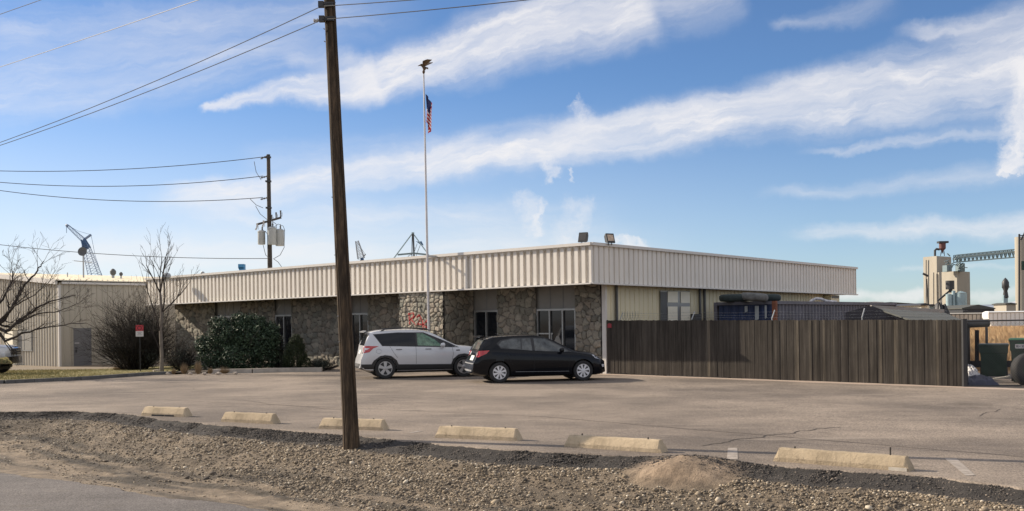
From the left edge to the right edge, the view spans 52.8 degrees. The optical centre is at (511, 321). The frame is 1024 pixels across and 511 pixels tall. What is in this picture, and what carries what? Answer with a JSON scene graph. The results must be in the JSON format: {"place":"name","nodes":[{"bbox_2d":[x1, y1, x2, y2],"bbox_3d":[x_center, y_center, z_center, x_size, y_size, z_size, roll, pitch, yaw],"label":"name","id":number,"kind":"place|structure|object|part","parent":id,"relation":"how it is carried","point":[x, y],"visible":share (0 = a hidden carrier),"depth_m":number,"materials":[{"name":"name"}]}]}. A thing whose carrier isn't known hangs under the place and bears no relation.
{"place":"outdoors","nodes":[
{"label":"outdoors","id":0,"kind":"place"},
{"bbox_2d":[65,224,101,275],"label":"lattice crane","id":1,"kind":"object","parent":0,"point":[85,243],"visible":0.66,"depth_m":169.81,"materials":[{"name":"metal"}]},
{"bbox_2d":[0,0,197,66],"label":"power line","id":2,"kind":"object","parent":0,"point":[103,32],"visible":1,"depth_m":20.96,"materials":[{"name":"metal"}]},
{"bbox_2d":[0,365,201,379],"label":"lawn","id":3,"kind":"structure","parent":0,"point":[143,370],"depth_m":43.54,"materials":[{"name":"plant"}]},
{"bbox_2d":[0,344,21,372],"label":"pickup truck","id":4,"kind":"object","parent":3,"relation":"on","point":[6,361],"visible":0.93,"depth_m":42.97,"materials":[{"name":"grey paint"}]},
{"bbox_2d":[0,232,104,367],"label":"bare tree","id":5,"kind":"object","parent":3,"relation":"on","point":[4,317],"visible":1,"depth_m":38.49,"materials":[{"name":"brown plant"}]},
{"bbox_2d":[77,282,193,369],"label":"twiggy shrub","id":6,"kind":"object","parent":3,"relation":"on","point":[126,352],"visible":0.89,"depth_m":46.01,"materials":[{"name":"brown plant"}]},
{"bbox_2d":[136,325,143,370],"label":"notice sign","id":7,"kind":"object","parent":3,"relation":"on","point":[139,331],"visible":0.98,"depth_m":42.50,"materials":[{"name":"red metal"}]},
{"bbox_2d":[84,269,198,367],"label":"twiggy shrub","id":8,"kind":"object","parent":3,"relation":"on","point":[148,317],"visible":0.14,"depth_m":48.52,"materials":[{"name":"brown plant"}]},
{"bbox_2d":[131,225,198,371],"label":"young tree","id":9,"kind":"object","parent":3,"relation":"on","point":[161,326],"visible":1,"depth_m":40.82,"materials":[{"name":"grey plant"}]},
{"bbox_2d":[0,473,267,510],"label":"street","id":10,"kind":"structure","parent":0,"point":[19,493],"depth_m":14.75,"materials":[{"name":"grey asphalt"}]},
{"bbox_2d":[178,363,335,371],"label":"planting bed","id":11,"kind":"object","parent":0,"point":[191,370],"visible":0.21,"depth_m":42.84,"materials":[{"name":"soil"}]},
{"bbox_2d":[194,304,282,369],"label":"evergreen bush","id":12,"kind":"object","parent":11,"relation":"on","point":[253,337],"visible":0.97,"depth_m":42.23,"materials":[{"name":"green plant"}]},
{"bbox_2d":[265,321,288,367],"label":"dark bush","id":13,"kind":"object","parent":11,"relation":"on","point":[279,365],"visible":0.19,"depth_m":43.61,"materials":[{"name":"green plant"}]},
{"bbox_2d":[282,333,310,367],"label":"round conifer","id":14,"kind":"object","parent":11,"relation":"on","point":[299,347],"visible":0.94,"depth_m":41.43,"materials":[{"name":"green plant"}]},
{"bbox_2d":[307,357,333,369],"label":"twiggy shrub","id":15,"kind":"object","parent":11,"relation":"on","point":[319,362],"visible":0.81,"depth_m":41.85,"materials":[{"name":"green plant"}]},
{"bbox_2d":[355,241,365,260],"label":"tower crane","id":16,"kind":"object","parent":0,"point":[362,251],"visible":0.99,"depth_m":259.51,"materials":[{"name":"grey metal"}]},
{"bbox_2d":[394,232,425,257],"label":"derrick","id":17,"kind":"object","parent":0,"point":[419,242],"visible":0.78,"depth_m":89.95,"materials":[{"name":"metal"}]},
{"bbox_2d":[11,326,1001,373],"bbox_3d":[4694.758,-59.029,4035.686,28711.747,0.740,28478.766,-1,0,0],"label":"ground","id":18,"kind":"structure","parent":0,"point":[22,367],"depth_m":52.75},
{"bbox_2d":[0,273,175,366],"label":"metal warehouse","id":19,"kind":"structure","parent":18,"relation":"on","point":[55,346],"depth_m":55.48,"materials":[{"name":"metal"}]},
{"bbox_2d":[5,331,17,364],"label":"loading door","id":20,"kind":"structure","parent":19,"relation":"in","point":[12,342],"depth_m":57.01,"materials":[{"name":"white metal"}]},
{"bbox_2d":[18,331,32,350],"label":"window","id":21,"kind":"structure","parent":19,"relation":"in","point":[25,345],"depth_m":56.33,"materials":[{"name":"white glass"}]},
{"bbox_2d":[72,247,92,277],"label":"dish antenna","id":22,"kind":"object","parent":19,"relation":"on","point":[82,251],"visible":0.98,"depth_m":57.93,"materials":[{"name":"grey metal"}]},
{"bbox_2d":[73,328,91,365],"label":"door","id":23,"kind":"structure","parent":19,"relation":"in","point":[78,361],"depth_m":54.82,"materials":[{"name":"metal"}]},
{"bbox_2d":[110,269,115,277],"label":"roof vent","id":24,"kind":"object","parent":19,"relation":"on","point":[112,272],"visible":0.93,"depth_m":59.90,"materials":[{"name":"grey metal"}]},
{"bbox_2d":[153,330,199,372],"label":"twiggy shrub","id":25,"kind":"object","parent":18,"relation":"on","point":[180,354],"visible":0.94,"depth_m":42.86,"materials":[{"name":"brown plant"}]},
{"bbox_2d":[250,154,284,267],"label":"utility pole","id":26,"kind":"object","parent":18,"relation":"on","point":[275,236],"visible":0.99,"depth_m":63.86,"materials":[{"name":"wood"}]},
{"bbox_2d":[0,176,261,186],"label":"power line","id":27,"kind":"object","parent":26,"relation":"attached to","point":[134,185],"visible":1,"depth_m":65.65,"materials":[{"name":"black metal"}]},
{"bbox_2d":[0,190,262,201],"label":"power line","id":28,"kind":"object","parent":26,"relation":"attached to","point":[136,201],"visible":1,"depth_m":65.57,"materials":[{"name":"black metal"}]},
{"bbox_2d":[0,244,266,258],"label":"power line","id":29,"kind":"object","parent":26,"relation":"attached to","point":[151,256],"visible":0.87,"depth_m":66.12,"materials":[{"name":"black metal"}]},
{"bbox_2d":[14,157,260,171],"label":"power line","id":30,"kind":"object","parent":26,"relation":"attached to","point":[132,168],"visible":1,"depth_m":65.68,"materials":[{"name":"black metal"}]},
{"bbox_2d":[313,0,359,449],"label":"wooden power pole","id":31,"kind":"object","parent":18,"relation":"on","point":[350,429],"visible":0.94,"depth_m":17.14,"materials":[{"name":"brown wood"}]},
{"bbox_2d":[0,0,410,142],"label":"power line","id":32,"kind":"object","parent":31,"relation":"attached to","point":[216,54],"visible":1,"depth_m":18.95,"materials":[{"name":"black metal"}]},
{"bbox_2d":[0,0,525,145],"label":"power line","id":33,"kind":"object","parent":31,"relation":"attached to","point":[274,40],"visible":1,"depth_m":18.05,"materials":[{"name":"black metal"}]},
{"bbox_2d":[144,242,857,373],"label":"office building","id":34,"kind":"structure","parent":18,"relation":"on","point":[574,296],"depth_m":40.49,"materials":[{"name":"metal"}]},
{"bbox_2d":[164,273,170,279],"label":"roof vent","id":35,"kind":"object","parent":34,"relation":"on","point":[168,276],"visible":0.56,"depth_m":50.89,"materials":[{"name":"grey metal"}]},
{"bbox_2d":[238,264,245,269],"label":"pump head","id":36,"kind":"object","parent":34,"relation":"on","point":[241,266],"visible":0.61,"depth_m":80.00},
{"bbox_2d":[275,315,291,362],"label":"window","id":37,"kind":"structure","parent":34,"relation":"in","point":[284,321],"depth_m":48.36,"materials":[{"name":"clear glass"}]},
{"bbox_2d":[352,313,368,358],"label":"window","id":38,"kind":"structure","parent":34,"relation":"in","point":[360,320],"depth_m":45.04,"materials":[{"name":"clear glass"}]},
{"bbox_2d":[474,310,497,342],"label":"window","id":39,"kind":"structure","parent":34,"relation":"in","point":[485,321],"depth_m":40.15,"materials":[{"name":"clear glass"}]},
{"bbox_2d":[536,308,575,349],"bbox_3d":[1.638,0.461,37.912,1.814,1.835,0.120,-1,0,40],"label":"window","id":40,"kind":"structure","parent":34,"relation":"in","point":[558,325],"depth_m":37.89,"materials":[{"name":"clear glass"}]},
{"bbox_2d":[578,232,587,242],"bbox_3d":[2.452,-2.815,35.241,0.318,0.424,0.292,-1,0,28],"label":"floodlight","id":41,"kind":"object","parent":34,"relation":"attached to","point":[583,237],"visible":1,"depth_m":35.15,"materials":[{"name":"black plastic"}]},
{"bbox_2d":[604,233,614,244],"bbox_3d":[3.351,-2.819,35.641,0.318,0.410,0.292,-1,0,-28],"label":"floodlight","id":42,"kind":"object","parent":34,"relation":"attached to","point":[609,238],"visible":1,"depth_m":35.55,"materials":[{"name":"black plastic"}]},
{"bbox_2d":[660,291,689,320],"bbox_3d":[6.346,-0.405,40.050,0.050,1.525,2.168,-1,0,40],"label":"window","id":43,"kind":"structure","parent":34,"relation":"in","point":[676,302],"depth_m":39.96,"materials":[{"name":"white glass"}]},
{"bbox_2d":[824,295,838,301],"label":"air conditioner","id":44,"kind":"object","parent":34,"relation":"attached to","point":[832,297],"visible":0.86,"depth_m":50.57,"materials":[{"name":"beige metal"}]},
{"bbox_2d":[0,412,1023,510],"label":"gravel verge","id":45,"kind":"structure","parent":18,"relation":"on","point":[675,473],"depth_m":14.91,"materials":[{"name":"grey gravel"}]},
{"bbox_2d":[0,411,1023,508],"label":"asphalt crumbs","id":46,"kind":"object","parent":45,"relation":"on","point":[280,435],"visible":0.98,"depth_m":14.93,"materials":[{"name":"grey asphalt"}]},
{"bbox_2d":[4,420,1023,510],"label":"cobbles","id":47,"kind":"object","parent":45,"relation":"on","point":[718,500],"visible":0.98,"depth_m":14.78,"materials":[{"name":"stone"}]},
{"bbox_2d":[897,303,929,307],"bbox_3d":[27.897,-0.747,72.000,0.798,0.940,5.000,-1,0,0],"label":"building","id":48,"kind":"structure","parent":18,"relation":"on","point":[920,305],"depth_m":70.66,"materials":[{"name":"metal"}]},
{"bbox_2d":[870,305,960,320],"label":"open shed","id":49,"kind":"structure","parent":18,"relation":"on","point":[899,312],"depth_m":35.01,"materials":[{"name":"grey metal"}]},
{"bbox_2d":[845,306,904,331],"bbox_3d":[12.705,-0.072,35.841,2.146,0.921,5.286,-1,0,18],"label":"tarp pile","id":50,"kind":"object","parent":49,"relation":"on","point":[872,312],"visible":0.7,"depth_m":35.40,"materials":[{"name":"grey plastic"}]},
{"bbox_2d":[933,300,949,314],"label":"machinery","id":51,"kind":"object","parent":18,"relation":"on","point":[938,305],"visible":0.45,"depth_m":60.13,"materials":[{"name":"metal"}]},
{"bbox_2d":[922,241,969,304],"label":"grain elevator","id":52,"kind":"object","parent":18,"relation":"on","point":[941,279],"visible":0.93,"depth_m":489.14,"materials":[{"name":"concrete"}]},
{"bbox_2d":[953,249,1014,262],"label":"conveyor bridge","id":53,"kind":"structure","parent":52,"relation":"attached to","point":[980,255],"depth_m":473.54,"materials":[{"name":"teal metal"}]},
{"bbox_2d":[946,293,951,305],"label":"steel silo","id":54,"kind":"object","parent":18,"relation":"on","point":[948,299],"visible":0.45,"depth_m":466.83,"materials":[{"name":"silver metal"}]},
{"bbox_2d":[952,290,955,304],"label":"steel silo","id":55,"kind":"object","parent":18,"relation":"on","point":[953,297],"visible":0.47,"depth_m":467.39,"materials":[{"name":"silver metal"}]},
{"bbox_2d":[956,291,966,304],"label":"steel silo","id":56,"kind":"object","parent":18,"relation":"on","point":[961,297],"visible":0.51,"depth_m":465.85,"materials":[{"name":"silver metal"}]},
{"bbox_2d":[950,313,982,319],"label":"hopper wagon","id":57,"kind":"object","parent":18,"relation":"on","point":[972,316],"visible":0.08,"depth_m":236.00,"materials":[{"name":"metal"}]},
{"bbox_2d":[947,305,994,312],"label":"warehouse","id":58,"kind":"structure","parent":18,"relation":"on","point":[972,308],"depth_m":330.00,"materials":[{"name":"metal"}]},
{"bbox_2d":[967,319,989,376],"bbox_3d":[14.978,0.923,33.200,0.716,1.962,0.251,-1,0,0],"label":"pipe barrier","id":59,"kind":"object","parent":18,"relation":"on","point":[977,324],"visible":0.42,"depth_m":33.16,"materials":[{"name":"metal"}]},
{"bbox_2d":[968,374,998,384],"bbox_3d":[13.258,1.696,29.250,0.910,0.385,0.900,-1,0,0],"label":"tarpaulin","id":60,"kind":"object","parent":18,"relation":"on","point":[983,380],"visible":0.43,"depth_m":28.96,"materials":[{"name":"plastic"}]},
{"bbox_2d":[961,319,1023,386],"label":"chain link fence","id":61,"kind":"object","parent":18,"relation":"on","point":[964,350],"visible":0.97,"depth_m":28.56,"materials":[{"name":"grey metal"}]},
{"bbox_2d":[982,311,1023,325],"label":"hopper wagon","id":62,"kind":"object","parent":18,"relation":"on","point":[1003,315],"visible":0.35,"depth_m":232.00,"materials":[{"name":"metal"}]},
{"bbox_2d":[992,303,1016,310],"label":"building","id":63,"kind":"structure","parent":18,"relation":"on","point":[1004,306],"depth_m":380.69,"materials":[{"name":"concrete"}]},
{"bbox_2d":[1002,278,1008,302],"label":"vent stack","id":64,"kind":"object","parent":18,"relation":"on","point":[1005,286],"visible":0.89,"depth_m":399.34,"materials":[{"name":"metal"}]},
{"bbox_2d":[1015,233,1023,310],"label":"concrete silo tower","id":65,"kind":"structure","parent":18,"relation":"on","point":[1019,270],"depth_m":457.60,"materials":[{"name":"concrete"}]},
{"bbox_2d":[0,366,1023,489],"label":"parking lot","id":66,"kind":"structure","parent":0,"point":[931,420],"depth_m":22.04,"materials":[{"name":"grey asphalt"}]},
{"bbox_2d":[0,371,171,383],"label":"kerb","id":67,"kind":"structure","parent":66,"relation":"on","point":[81,377],"depth_m":36.87,"materials":[{"name":"concrete"}]},
{"bbox_2d":[141,406,191,416],"bbox_3d":[-7.276,1.897,21.735,1.219,0.202,0.235,-1,0,24],"label":"wheel stop","id":68,"kind":"object","parent":66,"relation":"on","point":[167,411],"visible":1,"depth_m":21.62,"materials":[{"name":"concrete"}]},
{"bbox_2d":[179,362,187,373],"bbox_3d":[-12.699,1.793,40.006,0.384,0.486,0.390,-1,0,0],"label":"dry grass tuft","id":69,"kind":"object","parent":66,"relation":"on","point":[183,370],"visible":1,"depth_m":39.95,"materials":[{"name":"brown plant"}]},
{"bbox_2d":[195,362,201,373],"bbox_3d":[-11.986,1.717,39.444,0.335,0.621,0.334,-1,0,0],"label":"dry grass tuft","id":70,"kind":"object","parent":66,"relation":"on","point":[198,368],"visible":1,"depth_m":39.40,"materials":[{"name":"brown plant"}]},
{"bbox_2d":[220,366,229,373],"bbox_3d":[-11.014,1.845,39.570,0.500,0.339,0.514,-1,0,0],"label":"dry grass tuft","id":71,"kind":"object","parent":66,"relation":"on","point":[223,371],"visible":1,"depth_m":39.50,"materials":[{"name":"brown plant"}]},
{"bbox_2d":[221,411,280,423],"bbox_3d":[-5.084,1.867,20.065,1.348,0.200,0.226,-1,0,29],"label":"wheel stop","id":72,"kind":"object","parent":66,"relation":"on","point":[252,417],"visible":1,"depth_m":19.95,"materials":[{"name":"concrete"}]},
{"bbox_2d":[211,367,322,373],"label":"kerb","id":73,"kind":"structure","parent":66,"relation":"on","point":[304,369],"depth_m":40.74,"materials":[{"name":"concrete"}]},
{"bbox_2d":[318,417,388,430],"bbox_3d":[-2.846,1.837,18.546,1.343,0.200,0.225,-1,0,22],"label":"wheel stop","id":74,"kind":"object","parent":66,"relation":"on","point":[363,424],"visible":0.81,"depth_m":18.38,"materials":[{"name":"concrete"}]},
{"bbox_2d":[355,327,471,378],"bbox_3d":[-3.219,1.074,36.133,4.553,1.736,2.212,-1,0,-15],"label":"silver suv","id":75,"kind":"object","parent":66,"relation":"on","point":[385,353],"visible":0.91,"depth_m":35.22,"materials":[{"name":"white paint"}]},
{"bbox_3d":[-5.101,0.644,35.630,0.169,0.384,1.252,-1,0,-15],"label":"rear window","id":76,"kind":"part","parent":75,"relation":"part of","materials":[{"name":"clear glass"}]},
{"bbox_3d":[-3.972,0.626,35.136,1.374,0.429,0.196,-1,0,-15],"label":"side window","id":77,"kind":"part","parent":75,"relation":"part of","materials":[{"name":"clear glass"}]},
{"bbox_3d":[-2.831,0.637,35.446,0.869,0.460,0.203,-1,0,-15],"label":"front side window","id":78,"kind":"part","parent":75,"relation":"part of","materials":[{"name":"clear glass"}]},
{"bbox_3d":[-2.226,0.745,35.560,0.657,0.278,0.135,-1,0,-9],"label":"quarter window","id":79,"kind":"part","parent":75,"relation":"part of","materials":[{"name":"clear glass"}]},
{"bbox_2d":[418,59,439,331],"bbox_3d":[-3.034,-3.992,39.398,0.857,11.863,0.525,-1,0,-34],"label":"flagpole","id":80,"kind":"object","parent":66,"relation":"on","point":[426,62],"visible":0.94,"depth_m":39.31,"materials":[{"name":"metal"}]},
{"bbox_2d":[426,95,431,132],"bbox_3d":[-3.164,-7.876,39.350,0.242,1.565,0.170,-1,0,0],"label":"flag","id":81,"kind":"object","parent":80,"relation":"hanging from","point":[429,109],"visible":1,"depth_m":39.32,"materials":[{"name":"fabric"}]},
{"bbox_2d":[435,425,522,440],"bbox_3d":[-0.548,1.807,16.762,1.502,0.200,0.226,-1,0,25],"label":"wheel stop","id":82,"kind":"object","parent":66,"relation":"on","point":[487,433],"visible":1,"depth_m":16.66,"materials":[{"name":"concrete"}]},
{"bbox_2d":[465,333,604,382],"bbox_3d":[0.740,1.129,32.899,4.437,1.522,2.081,-1,0,-12],"label":"black hatchback","id":83,"kind":"object","parent":66,"relation":"on","point":[497,358],"visible":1,"depth_m":32.07,"materials":[{"name":"paint"}]},
{"bbox_3d":[-0.988,0.711,32.533,0.333,0.343,1.172,-1,0,-12],"label":"rear window","id":84,"kind":"part","parent":83,"relation":"part of","materials":[{"name":"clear glass"}]},
{"bbox_3d":[0.096,0.735,32.018,1.050,0.379,0.191,-1,0,-12],"label":"rear side window","id":85,"kind":"part","parent":83,"relation":"part of","materials":[{"name":"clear glass"}]},
{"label":"front side window","id":86,"kind":"part","parent":83,"relation":"part of","materials":[{"name":"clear glass"}]},
{"bbox_2d":[178,400,1021,456],"bbox_3d":[-0.061,1.898,20.058,21.585,0.002,1.470,-1,0,39],"label":"lot seam","id":87,"kind":"object","parent":66,"relation":"on","point":[672,427],"visible":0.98,"depth_m":17.67,"materials":[{"name":"grey asphalt"}]},
{"bbox_2d":[564,433,667,452],"bbox_3d":[1.509,1.780,15.187,1.614,0.200,0.226,-1,0,34],"label":"wheel stop","id":88,"kind":"object","parent":66,"relation":"on","point":[647,444],"visible":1,"depth_m":15.07,"materials":[{"name":"concrete"}]},
{"bbox_2d":[727,448,737,458],"bbox_3d":[3.096,1.855,14.488,0.144,0.001,1.273,-1,0,12],"label":"parking line","id":89,"kind":"object","parent":66,"relation":"on","point":[732,453],"visible":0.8,"depth_m":14.46,"materials":[{"name":"paint"}]},
{"bbox_2d":[703,427,831,445],"bbox_3d":[4.204,1.845,16.677,3.797,0.007,0.205,-1,0,-41],"label":"lot crack","id":90,"kind":"object","parent":66,"relation":"on","point":[773,434],"visible":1,"depth_m":16.65,"materials":[{"name":"grey asphalt"}]},
{"bbox_2d":[597,374,1023,389],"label":"concrete strip","id":91,"kind":"object","parent":66,"relation":"on","point":[824,382],"visible":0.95,"depth_m":30.72,"materials":[{"name":"beige concrete"}]},
{"bbox_2d":[606,319,967,386],"bbox_3d":[7.959,1.000,32.601,12.295,2.192,0.163,-1,0,40],"label":"board fence","id":92,"kind":"object","parent":91,"relation":"on","point":[919,352],"visible":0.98,"depth_m":31.86,"materials":[{"name":"brown wood"}]},
{"bbox_2d":[620,308,960,319],"bbox_3d":[8.254,-0.105,32.633,11.665,0.594,0.329,-1,0,40],"label":"barbed wire","id":93,"kind":"object","parent":92,"relation":"attached to","point":[773,314],"visible":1,"depth_m":33.07,"materials":[{"name":"metal"}]},
{"bbox_2d":[773,446,914,471],"bbox_3d":[4.216,1.715,13.222,1.763,0.280,0.235,-1,0,38],"label":"wheel stop","id":94,"kind":"object","parent":66,"relation":"on","point":[853,459],"visible":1,"depth_m":13.11,"materials":[{"name":"concrete"}]},
{"bbox_2d":[945,458,974,475],"bbox_3d":[5.607,1.822,12.943,0.151,0.001,1.588,-1,0,16],"label":"parking line","id":95,"kind":"object","parent":66,"relation":"on","point":[960,466],"visible":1,"depth_m":12.94,"materials":[{"name":"paint"}]},
{"bbox_2d":[968,364,979,375],"bbox_3d":[13.943,1.497,31.550,0.454,0.362,0.900,-1,0,0],"label":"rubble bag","id":96,"kind":"object","parent":66,"relation":"on","point":[972,371],"visible":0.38,"depth_m":31.21,"materials":[{"name":"white plastic"}]},
{"bbox_2d":[970,330,1011,366],"bbox_3d":[16.231,0.923,34.550,3.401,1.267,0.200,-1,0,0],"label":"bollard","id":97,"kind":"object","parent":66,"relation":"on","point":[973,363],"visible":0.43,"depth_m":34.50,"materials":[{"name":"black metal"}]},
{"bbox_2d":[978,343,1008,375],"bbox_3d":[15.250,1.227,32.683,0.894,1.033,0.886,-1,0,25],"label":"wheeled bin","id":98,"kind":"object","parent":66,"relation":"on","point":[991,369],"visible":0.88,"depth_m":32.37,"materials":[{"name":"green plastic"}]},
{"bbox_2d":[993,376,1009,379],"bbox_3d":[14.266,1.706,30.500,0.799,0.184,0.160,-1,0,15],"label":"plank","id":99,"kind":"object","parent":66,"relation":"on","point":[1003,377],"visible":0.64,"depth_m":30.39,"materials":[{"name":"beige wood"}]},
{"bbox_2d":[1008,338,1023,381],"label":"wheeled bin","id":100,"kind":"object","parent":66,"relation":"on","point":[1019,342],"visible":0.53,"depth_m":30.07,"materials":[{"name":"green plastic"}]},
{"bbox_2d":[1010,353,1023,384],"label":"tyre","id":101,"kind":"object","parent":66,"relation":"on","point":[1015,371],"visible":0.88,"depth_m":28.86,"materials":[{"name":"black rubber"}]},
{"bbox_2d":[0,0,1023,304],"label":"sky","id":102,"kind":"structure","parent":0,"point":[867,135],"materials":[{"name":"blue"}]},
{"bbox_2d":[970,325,1023,370],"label":"dry grass","id":103,"kind":"structure","parent":0,"point":[1005,331],"depth_m":90.76,"materials":[{"name":"plant"}]},
{"bbox_2d":[983,301,1014,307],"bbox_3d":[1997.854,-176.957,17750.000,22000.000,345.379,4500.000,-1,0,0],"label":"mountains","id":104,"kind":"structure","parent":0,"point":[989,305],"depth_m":17525.13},
{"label":"field","id":105,"kind":"structure","parent":0,"visible":0},
{"bbox_2d":[714,301,896,339],"bbox_3d":[12.756,0.523,43.625,2.580,2.620,12.330,-1,0,40],"label":"shipping container","id":106,"kind":"object","parent":105,"relation":"on","point":[806,310],"visible":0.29,"depth_m":39.63,"materials":[{"name":"metal"}]},
{"bbox_2d":[719,294,745,301],"bbox_3d":[8.378,-0.870,38.900,1.134,0.290,1.134,-1,0,0],"label":"tyre","id":107,"kind":"object","parent":106,"relation":"on","point":[730,298],"visible":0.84,"depth_m":38.44,"materials":[{"name":"rubber"}]},
{"bbox_2d":[741,293,767,301],"bbox_3d":[9.037,-0.893,38.500,1.008,0.350,1.012,-1,0,0],"label":"tyre","id":108,"kind":"object","parent":106,"relation":"on","point":[761,297],"visible":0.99,"depth_m":38.08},
{"bbox_2d":[767,294,780,300],"bbox_3d":[9.775,-0.888,39.600,1.053,0.280,1.053,-1,0,0],"label":"tyre","id":109,"kind":"object","parent":106,"relation":"on","point":[774,297],"visible":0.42,"depth_m":39.14,"materials":[{"name":"rubber"}]},
{"bbox_2d":[810,297,836,301],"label":"hose","id":110,"kind":"object","parent":106,"relation":"on","point":[818,298],"visible":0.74,"depth_m":43.16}
]}

